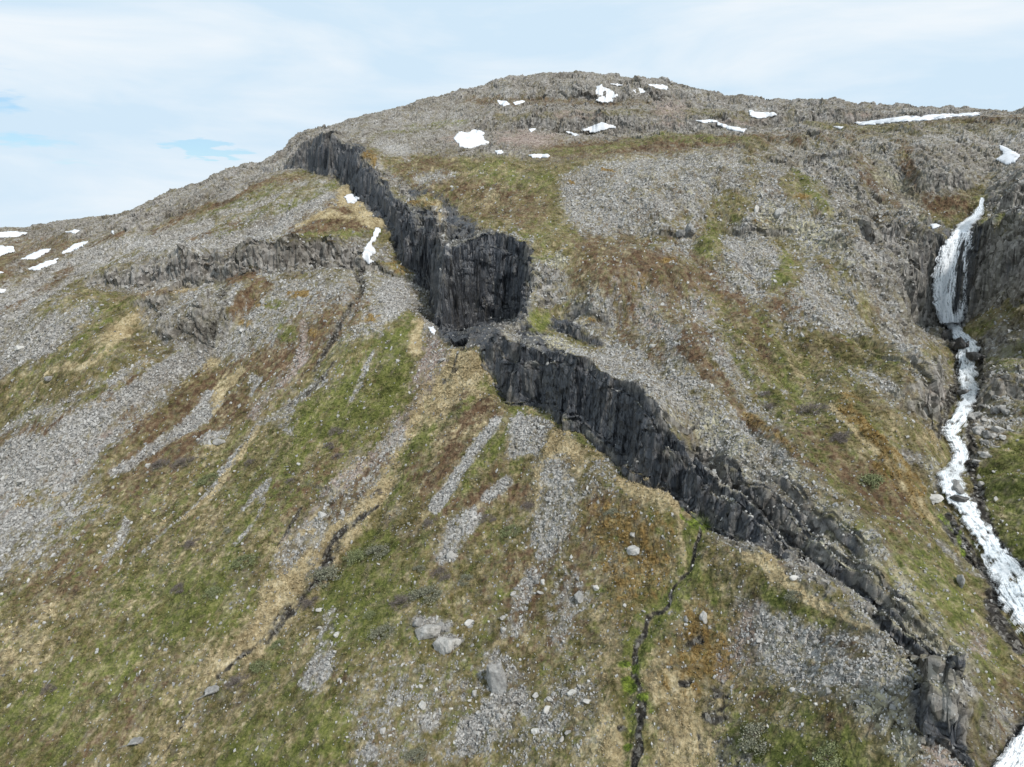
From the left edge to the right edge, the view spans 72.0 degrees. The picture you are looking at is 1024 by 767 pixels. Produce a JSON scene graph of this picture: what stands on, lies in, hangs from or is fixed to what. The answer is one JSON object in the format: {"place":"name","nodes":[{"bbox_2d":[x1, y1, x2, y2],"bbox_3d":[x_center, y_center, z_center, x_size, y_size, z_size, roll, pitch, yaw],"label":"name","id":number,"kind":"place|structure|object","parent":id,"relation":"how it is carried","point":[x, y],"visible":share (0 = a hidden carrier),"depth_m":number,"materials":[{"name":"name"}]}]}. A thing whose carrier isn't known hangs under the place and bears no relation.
{"place":"outdoors","nodes":[
{"label":"outdoors","id":0,"kind":"place"},
{"bbox_2d":[0,70,1023,766],"bbox_3d":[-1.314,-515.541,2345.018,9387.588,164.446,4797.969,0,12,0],"label":"hillside","id":1,"kind":"structure","parent":0,"point":[952,168],"depth_m":108.59,"materials":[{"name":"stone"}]},
{"bbox_2d":[0,245,14,256],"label":"snow patch","id":2,"kind":"object","parent":1,"relation":"on","point":[4,250],"visible":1,"depth_m":295.96,"materials":[{"name":"snow"}]},
{"bbox_2d":[0,231,26,237],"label":"snow patch","id":3,"kind":"object","parent":1,"relation":"on","point":[10,234],"visible":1,"depth_m":317.42,"materials":[{"name":"snow"}]},
{"bbox_2d":[14,345,24,350],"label":"boulder","id":4,"kind":"object","parent":1,"relation":"on","point":[17,348],"visible":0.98,"depth_m":150.09,"materials":[{"name":"stone"}]},
{"bbox_2d":[16,478,25,484],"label":"boulder","id":5,"kind":"object","parent":1,"relation":"on","point":[20,481],"visible":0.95,"depth_m":121.59,"materials":[{"name":"stone"}]},
{"bbox_2d":[21,248,50,259],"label":"snow patch","id":6,"kind":"object","parent":1,"relation":"on","point":[37,254],"visible":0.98,"depth_m":196.45,"materials":[{"name":"snow"}]},
{"bbox_2d":[35,465,45,470],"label":"boulder","id":7,"kind":"object","parent":1,"relation":"on","point":[41,467],"visible":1,"depth_m":122.84,"materials":[{"name":"grey stone"}]},
{"bbox_2d":[28,258,58,270],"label":"snow patch","id":8,"kind":"object","parent":1,"relation":"on","point":[45,264],"visible":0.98,"depth_m":189.37,"materials":[{"name":"snow"}]},
{"bbox_2d":[40,681,57,694],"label":"birch scrub","id":9,"kind":"object","parent":1,"relation":"on","point":[50,685],"visible":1,"depth_m":91.11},
{"bbox_2d":[65,229,79,233],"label":"snow patch","id":10,"kind":"object","parent":1,"relation":"on","point":[74,231],"visible":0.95,"depth_m":293.05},
{"bbox_2d":[62,241,87,253],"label":"snow patch","id":11,"kind":"object","parent":1,"relation":"on","point":[75,246],"visible":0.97,"depth_m":204.90,"materials":[{"name":"snow"}]},
{"bbox_2d":[116,737,143,748],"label":"boulder","id":12,"kind":"object","parent":1,"relation":"on","point":[136,740],"visible":1,"depth_m":83.36,"materials":[{"name":"grey stone"}]},
{"bbox_2d":[150,455,173,470],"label":"birch scrub","id":13,"kind":"object","parent":1,"relation":"on","point":[158,462],"visible":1,"depth_m":120.91,"materials":[{"name":"plant"}]},
{"bbox_2d":[169,582,183,593],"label":"birch scrub","id":14,"kind":"object","parent":1,"relation":"on","point":[173,588],"visible":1,"depth_m":98.91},
{"bbox_2d":[167,454,194,469],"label":"birch scrub","id":15,"kind":"object","parent":1,"relation":"on","point":[180,461],"visible":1,"depth_m":119.87,"materials":[{"name":"plant"}]},
{"bbox_2d":[181,537,200,549],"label":"birch scrub","id":16,"kind":"object","parent":1,"relation":"on","point":[191,542],"visible":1,"depth_m":104.93,"materials":[{"name":"plant"}]},
{"bbox_2d":[194,685,219,700],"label":"boulder","id":17,"kind":"object","parent":1,"relation":"on","point":[213,689],"visible":0.99,"depth_m":86.57,"materials":[{"name":"grey stone"}]},
{"bbox_2d":[195,472,221,486],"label":"willow shrub","id":18,"kind":"object","parent":1,"relation":"on","point":[201,480],"visible":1,"depth_m":115.74,"materials":[{"name":"green plant"}]},
{"bbox_2d":[202,586,222,601],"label":"willow shrub","id":19,"kind":"object","parent":1,"relation":"on","point":[212,591],"visible":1,"depth_m":96.66,"materials":[{"name":"green plant"}]},
{"bbox_2d":[212,438,224,444],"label":"boulder","id":20,"kind":"object","parent":1,"relation":"on","point":[217,441],"visible":1,"depth_m":122.40,"materials":[{"name":"stone"}]},
{"bbox_2d":[223,673,249,691],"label":"birch scrub","id":21,"kind":"object","parent":1,"relation":"on","point":[235,681],"visible":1,"depth_m":87.19,"materials":[{"name":"plant"}]},
{"bbox_2d":[227,553,255,568],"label":"willow shrub","id":22,"kind":"object","parent":1,"relation":"on","point":[236,562],"visible":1,"depth_m":99.20,"materials":[{"name":"green plant"}]},
{"bbox_2d":[243,457,255,465],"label":"birch scrub","id":23,"kind":"object","parent":1,"relation":"on","point":[250,460],"visible":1,"depth_m":115.97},
{"bbox_2d":[249,659,271,674],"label":"willow shrub","id":24,"kind":"object","parent":1,"relation":"on","point":[253,668],"visible":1,"depth_m":87.80,"materials":[{"name":"green plant"}]},
{"bbox_2d":[269,639,283,648],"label":"willow shrub","id":25,"kind":"object","parent":1,"relation":"on","point":[277,643],"visible":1,"depth_m":90.16,"materials":[{"name":"green plant"}]},
{"bbox_2d":[297,596,318,610],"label":"birch scrub","id":26,"kind":"object","parent":1,"relation":"on","point":[307,601],"visible":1,"depth_m":93.97,"materials":[{"name":"plant"}]},
{"bbox_2d":[318,511,326,517],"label":"boulder","id":27,"kind":"object","parent":1,"relation":"on","point":[321,514],"visible":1,"depth_m":103.60,"materials":[{"name":"grey stone"}]},
{"bbox_2d":[306,561,341,587],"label":"willow shrub","id":28,"kind":"object","parent":1,"relation":"on","point":[324,573],"visible":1,"depth_m":96.37,"materials":[{"name":"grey plant"}]},
{"bbox_2d":[322,441,333,448],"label":"birch scrub","id":29,"kind":"object","parent":1,"relation":"on","point":[324,446],"visible":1,"depth_m":113.32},
{"bbox_2d":[327,427,343,435],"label":"birch scrub","id":30,"kind":"object","parent":1,"relation":"on","point":[337,429],"visible":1,"depth_m":115.29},
{"bbox_2d":[344,194,359,203],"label":"snow patch","id":31,"kind":"object","parent":1,"relation":"on","point":[350,198],"visible":1,"depth_m":196.51,"materials":[{"name":"snow"}]},
{"bbox_2d":[343,548,365,566],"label":"willow shrub","id":32,"kind":"object","parent":1,"relation":"on","point":[356,554],"visible":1,"depth_m":97.00,"materials":[{"name":"green plant"}]},
{"bbox_2d":[362,609,375,620],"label":"willow shrub","id":33,"kind":"object","parent":1,"relation":"on","point":[370,614],"visible":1,"depth_m":88.31,"materials":[{"name":"green plant"}]},
{"bbox_2d":[362,227,380,263],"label":"snow patch","id":34,"kind":"object","parent":1,"relation":"on","point":[369,251],"visible":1,"depth_m":168.31,"materials":[{"name":"snow"}]},
{"bbox_2d":[363,543,389,560],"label":"willow shrub","id":35,"kind":"object","parent":1,"relation":"on","point":[376,549],"visible":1,"depth_m":96.23,"materials":[{"name":"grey plant"}]},
{"bbox_2d":[366,621,395,640],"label":"willow shrub","id":36,"kind":"object","parent":1,"relation":"on","point":[379,629],"visible":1,"depth_m":85.30,"materials":[{"name":"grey plant"}]},
{"bbox_2d":[389,589,418,613],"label":"birch scrub","id":37,"kind":"object","parent":1,"relation":"on","point":[399,598],"visible":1,"depth_m":88.20,"materials":[{"name":"plant"}]},
{"bbox_2d":[397,744,428,766],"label":"willow shrub","id":38,"kind":"object","parent":1,"relation":"on","point":[413,752],"visible":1,"depth_m":73.49,"materials":[{"name":"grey plant"}]},
{"bbox_2d":[412,617,422,626],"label":"boulder","id":39,"kind":"object","parent":1,"relation":"on","point":[417,622],"visible":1,"depth_m":85.56,"materials":[{"name":"grey stone"}]},
{"bbox_2d":[411,564,424,571],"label":"willow shrub","id":40,"kind":"object","parent":1,"relation":"on","point":[419,567],"visible":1,"depth_m":91.75,"materials":[{"name":"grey plant"}]},
{"bbox_2d":[418,700,425,709],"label":"boulder","id":41,"kind":"object","parent":1,"relation":"on","point":[422,704],"visible":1,"depth_m":77.91,"materials":[{"name":"stone"}]},
{"bbox_2d":[401,581,444,607],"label":"willow shrub","id":42,"kind":"object","parent":1,"relation":"on","point":[425,590],"visible":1,"depth_m":88.26,"materials":[{"name":"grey plant"}]},
{"bbox_2d":[415,624,440,640],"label":"boulder","id":43,"kind":"object","parent":1,"relation":"on","point":[428,631],"visible":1,"depth_m":84.31,"materials":[{"name":"stone"}]},
{"bbox_2d":[421,518,437,527],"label":"birch scrub","id":44,"kind":"object","parent":1,"relation":"on","point":[428,522],"visible":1,"depth_m":97.15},
{"bbox_2d":[428,326,435,333],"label":"snow patch","id":45,"kind":"object","parent":1,"relation":"on","point":[432,329],"visible":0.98,"depth_m":131.67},
{"bbox_2d":[428,566,450,580],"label":"birch scrub","id":46,"kind":"object","parent":1,"relation":"on","point":[445,575],"visible":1,"depth_m":90.44,"materials":[{"name":"plant"}]},
{"bbox_2d":[436,622,448,632],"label":"boulder","id":47,"kind":"object","parent":1,"relation":"on","point":[442,625],"visible":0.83,"depth_m":85.28,"materials":[{"name":"grey stone"}]},
{"bbox_2d":[432,637,455,655],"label":"boulder","id":48,"kind":"object","parent":1,"relation":"on","point":[443,645],"visible":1,"depth_m":82.59,"materials":[{"name":"stone"}]},
{"bbox_2d":[446,551,455,559],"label":"boulder","id":49,"kind":"object","parent":1,"relation":"on","point":[450,554],"visible":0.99,"depth_m":92.44,"materials":[{"name":"stone"}]},
{"bbox_2d":[455,573,472,587],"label":"willow shrub","id":50,"kind":"object","parent":1,"relation":"on","point":[467,576],"visible":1,"depth_m":90.11,"materials":[{"name":"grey plant"}]},
{"bbox_2d":[464,619,472,626],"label":"boulder","id":51,"kind":"object","parent":1,"relation":"on","point":[467,622],"visible":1,"depth_m":85.47,"materials":[{"name":"stone"}]},
{"bbox_2d":[453,129,488,148],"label":"snow patch","id":52,"kind":"object","parent":1,"relation":"on","point":[473,138],"visible":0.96,"depth_m":242.53,"materials":[{"name":"snow"}]},
{"bbox_2d":[480,511,496,523],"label":"birch scrub","id":53,"kind":"object","parent":1,"relation":"on","point":[485,516],"visible":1,"depth_m":96.70,"materials":[{"name":"plant"}]},
{"bbox_2d":[486,662,506,694],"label":"standing rock","id":54,"kind":"object","parent":1,"relation":"on","point":[496,678],"visible":0.87,"depth_m":78.33,"materials":[{"name":"grey stone"}]},
{"bbox_2d":[497,100,509,106],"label":"snow patch","id":55,"kind":"object","parent":1,"relation":"on","point":[504,103],"visible":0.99,"depth_m":318.58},
{"bbox_2d":[497,523,522,537],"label":"willow shrub","id":56,"kind":"object","parent":1,"relation":"on","point":[504,532],"visible":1,"depth_m":95.10,"materials":[{"name":"green plant"}]},
{"bbox_2d":[0,153,1023,766],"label":"scree","id":57,"kind":"structure","parent":1,"relation":"on","point":[578,351],"depth_m":110.69,"materials":[{"name":"grey stone"}]},
{"bbox_2d":[521,500,534,510],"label":"birch scrub","id":58,"kind":"object","parent":1,"relation":"on","point":[528,503],"visible":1,"depth_m":97.10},
{"bbox_2d":[531,728,539,734],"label":"boulder","id":59,"kind":"object","parent":1,"relation":"on","point":[533,731],"visible":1,"depth_m":73.15,"materials":[{"name":"stone"}]},
{"bbox_2d":[528,154,549,157],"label":"snow patch","id":60,"kind":"object","parent":1,"relation":"on","point":[539,155],"visible":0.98,"depth_m":212.56,"materials":[{"name":"snow"}]},
{"bbox_2d":[543,705,550,713],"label":"boulder","id":61,"kind":"object","parent":1,"relation":"on","point":[546,709],"visible":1,"depth_m":74.78,"materials":[{"name":"stone"}]},
{"bbox_2d":[567,689,576,695],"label":"boulder","id":62,"kind":"object","parent":1,"relation":"on","point":[570,692],"visible":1,"depth_m":75.08,"materials":[{"name":"stone"}]},
{"bbox_2d":[574,591,583,603],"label":"boulder","id":63,"kind":"object","parent":1,"relation":"on","point":[578,596],"visible":1,"depth_m":84.69,"materials":[{"name":"grey stone"}]},
{"bbox_2d":[582,122,615,132],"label":"snow patch","id":64,"kind":"object","parent":1,"relation":"on","point":[601,126],"visible":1,"depth_m":267.61,"materials":[{"name":"snow"}]},
{"bbox_2d":[596,84,617,102],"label":"snow patch","id":65,"kind":"object","parent":1,"relation":"on","point":[601,89],"visible":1,"depth_m":321.13,"materials":[{"name":"snow"}]},
{"bbox_2d":[601,506,620,517],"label":"willow shrub","id":66,"kind":"object","parent":1,"relation":"on","point":[610,511],"visible":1,"depth_m":91.09,"materials":[{"name":"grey plant"}]},
{"bbox_2d":[627,545,639,555],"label":"boulder","id":67,"kind":"object","parent":1,"relation":"on","point":[633,550],"visible":1,"depth_m":86.08,"materials":[{"name":"grey stone"}]},
{"bbox_2d":[648,84,667,89],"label":"snow patch","id":68,"kind":"object","parent":1,"relation":"on","point":[661,86],"visible":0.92,"depth_m":330.23,"materials":[{"name":"snow"}]},
{"bbox_2d":[675,230,684,237],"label":"boulder","id":69,"kind":"object","parent":1,"relation":"on","point":[679,233],"visible":1,"depth_m":148.63,"materials":[{"name":"grey stone"}]},
{"bbox_2d":[685,222,694,236],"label":"boulder","id":70,"kind":"object","parent":1,"relation":"on","point":[689,230],"visible":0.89,"depth_m":148.72,"materials":[{"name":"grey stone"}]},
{"bbox_2d":[699,611,706,623],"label":"boulder","id":71,"kind":"object","parent":1,"relation":"on","point":[703,616],"visible":1,"depth_m":76.99,"materials":[{"name":"stone"}]},
{"bbox_2d":[696,119,717,122],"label":"snow patch","id":72,"kind":"object","parent":1,"relation":"on","point":[707,121],"visible":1,"depth_m":267.79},
{"bbox_2d":[717,122,745,132],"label":"snow patch","id":73,"kind":"object","parent":1,"relation":"on","point":[732,128],"visible":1,"depth_m":233.50,"materials":[{"name":"snow"}]},
{"bbox_2d":[736,717,773,756],"bbox_3d":[22.337,32.251,64.197,4.407,1.327,3.498,-13,37,-1],"label":"willow shrub","id":74,"kind":"object","parent":1,"relation":"on","point":[752,730],"visible":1,"depth_m":64.10,"materials":[{"name":"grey plant"}]},
{"bbox_2d":[749,110,776,118],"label":"snow patch","id":75,"kind":"object","parent":1,"relation":"on","point":[758,115],"visible":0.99,"depth_m":269.82,"materials":[{"name":"snow"}]},
{"bbox_2d":[762,403,773,409],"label":"birch scrub","id":76,"kind":"object","parent":1,"relation":"on","point":[769,405],"visible":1,"depth_m":100.58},
{"bbox_2d":[774,208,784,224],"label":"boulder","id":77,"kind":"object","parent":1,"relation":"on","point":[779,212],"visible":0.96,"depth_m":154.43,"materials":[{"name":"stone"}]},
{"bbox_2d":[782,589,804,602],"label":"willow shrub","id":78,"kind":"object","parent":1,"relation":"on","point":[791,592],"visible":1,"depth_m":73.41,"materials":[{"name":"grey plant"}]},
{"bbox_2d":[789,575,798,580],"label":"boulder","id":79,"kind":"object","parent":1,"relation":"on","point":[793,577],"visible":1,"depth_m":74.64,"materials":[{"name":"stone"}]},
{"bbox_2d":[793,398,832,415],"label":"birch scrub","id":80,"kind":"object","parent":1,"relation":"on","point":[808,407],"visible":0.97,"depth_m":98.61,"materials":[{"name":"plant"}]},
{"bbox_2d":[813,739,848,766],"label":"willow shrub","id":81,"kind":"object","parent":1,"relation":"on","point":[835,761],"visible":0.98,"depth_m":59.31,"materials":[{"name":"green plant"}]},
{"bbox_2d":[828,434,847,443],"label":"birch scrub","id":82,"kind":"object","parent":1,"relation":"on","point":[839,437],"visible":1,"depth_m":91.43,"materials":[{"name":"plant"}]},
{"bbox_2d":[833,430,852,440],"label":"birch scrub","id":83,"kind":"object","parent":1,"relation":"on","point":[849,432],"visible":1,"depth_m":91.84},
{"bbox_2d":[858,471,885,489],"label":"willow shrub","id":84,"kind":"object","parent":1,"relation":"on","point":[874,477],"visible":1,"depth_m":86.89,"materials":[{"name":"green plant"}]},
{"bbox_2d":[854,112,979,125],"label":"snow patch","id":85,"kind":"object","parent":1,"relation":"on","point":[911,118],"visible":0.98,"depth_m":247.43,"materials":[{"name":"snow"}]},
{"bbox_2d":[929,223,940,228],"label":"snow patch","id":86,"kind":"object","parent":1,"relation":"on","point":[934,226],"visible":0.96,"depth_m":155.64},
{"bbox_2d":[930,494,943,502],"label":"boulder","id":87,"kind":"object","parent":1,"relation":"on","point":[937,498],"visible":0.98,"depth_m":89.17,"materials":[{"name":"stone"}]},
{"bbox_2d":[940,329,952,341],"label":"boulder","id":88,"kind":"object","parent":1,"relation":"on","point":[945,334],"visible":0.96,"depth_m":145.10,"materials":[{"name":"stone"}]},
{"bbox_2d":[931,232,973,323],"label":"waterfall","id":89,"kind":"structure","parent":1,"relation":"on","point":[943,305],"depth_m":153.33,"materials":[{"name":"liquid"}]},
{"bbox_2d":[948,479,964,493],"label":"boulder","id":90,"kind":"object","parent":1,"relation":"on","point":[957,487],"visible":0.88,"depth_m":89.51,"materials":[{"name":"grey stone"}]},
{"bbox_2d":[956,574,964,588],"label":"boulder","id":91,"kind":"object","parent":1,"relation":"on","point":[960,579],"visible":1,"depth_m":77.23,"materials":[{"name":"grey stone"}]},
{"bbox_2d":[957,389,971,398],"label":"boulder","id":92,"kind":"object","parent":1,"relation":"on","point":[962,391],"visible":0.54,"depth_m":123.99,"materials":[{"name":"stone"}]},
{"bbox_2d":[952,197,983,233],"bbox_3d":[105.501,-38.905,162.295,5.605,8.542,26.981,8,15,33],"label":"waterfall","id":93,"kind":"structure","parent":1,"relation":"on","point":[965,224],"depth_m":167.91,"materials":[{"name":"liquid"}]},
{"bbox_2d":[966,412,975,419],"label":"boulder","id":94,"kind":"object","parent":1,"relation":"on","point":[970,415],"visible":0.81,"depth_m":108.43,"materials":[{"name":"grey stone"}]},
{"bbox_2d":[966,351,986,360],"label":"boulder","id":95,"kind":"object","parent":1,"relation":"on","point":[973,355],"visible":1,"depth_m":137.07,"materials":[{"name":"stone"}]},
{"bbox_2d":[973,412,982,418],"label":"boulder","id":96,"kind":"object","parent":1,"relation":"on","point":[977,415],"visible":0.81,"depth_m":109.47,"materials":[{"name":"grey stone"}]},
{"bbox_2d":[972,426,984,431],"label":"boulder","id":97,"kind":"object","parent":1,"relation":"on","point":[980,428],"visible":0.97,"depth_m":105.42,"materials":[{"name":"grey stone"}]},
{"bbox_2d":[979,451,989,457],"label":"boulder","id":98,"kind":"object","parent":1,"relation":"on","point":[983,453],"visible":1,"depth_m":101.98,"materials":[{"name":"grey stone"}]},
{"bbox_2d":[982,430,992,438],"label":"boulder","id":99,"kind":"object","parent":1,"relation":"on","point":[987,434],"visible":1,"depth_m":104.11,"materials":[{"name":"grey stone"}]},
{"bbox_2d":[990,406,1000,413],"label":"boulder","id":100,"kind":"object","parent":1,"relation":"on","point":[994,409],"visible":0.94,"depth_m":112.66,"materials":[{"name":"grey stone"}]},
{"bbox_2d":[991,426,1004,432],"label":"boulder","id":101,"kind":"object","parent":1,"relation":"on","point":[997,429],"visible":1,"depth_m":104.40,"materials":[{"name":"grey stone"}]},
{"bbox_2d":[1000,408,1009,414],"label":"boulder","id":102,"kind":"object","parent":1,"relation":"on","point":[1004,411],"visible":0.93,"depth_m":110.81,"materials":[{"name":"grey stone"}]},
{"bbox_2d":[996,145,1019,164],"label":"snow patch","id":103,"kind":"object","parent":1,"relation":"on","point":[1008,156],"visible":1,"depth_m":188.11,"materials":[{"name":"snow"}]},
{"bbox_2d":[993,726,1023,766],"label":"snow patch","id":104,"kind":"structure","parent":1,"relation":"on","point":[1011,758],"depth_m":59.94,"materials":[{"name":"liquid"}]},
{"bbox_2d":[0,0,1023,226],"label":"sky","id":105,"kind":"structure","parent":0,"point":[108,107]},
{"bbox_2d":[937,321,1023,631],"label":"stream","id":106,"kind":"structure","parent":0,"point":[1003,570],"depth_m":88.11,"materials":[{"name":"white liquid"}]},
{"bbox_2d":[952,337,965,351],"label":"boulder","id":107,"kind":"object","parent":106,"relation":"in","point":[960,342],"visible":0.89,"depth_m":141.88,"materials":[{"name":"stone"}]},
{"bbox_2d":[949,494,969,501],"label":"boulder","id":108,"kind":"object","parent":106,"relation":"in","point":[956,498],"visible":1,"depth_m":88.38,"materials":[{"name":"stone"}]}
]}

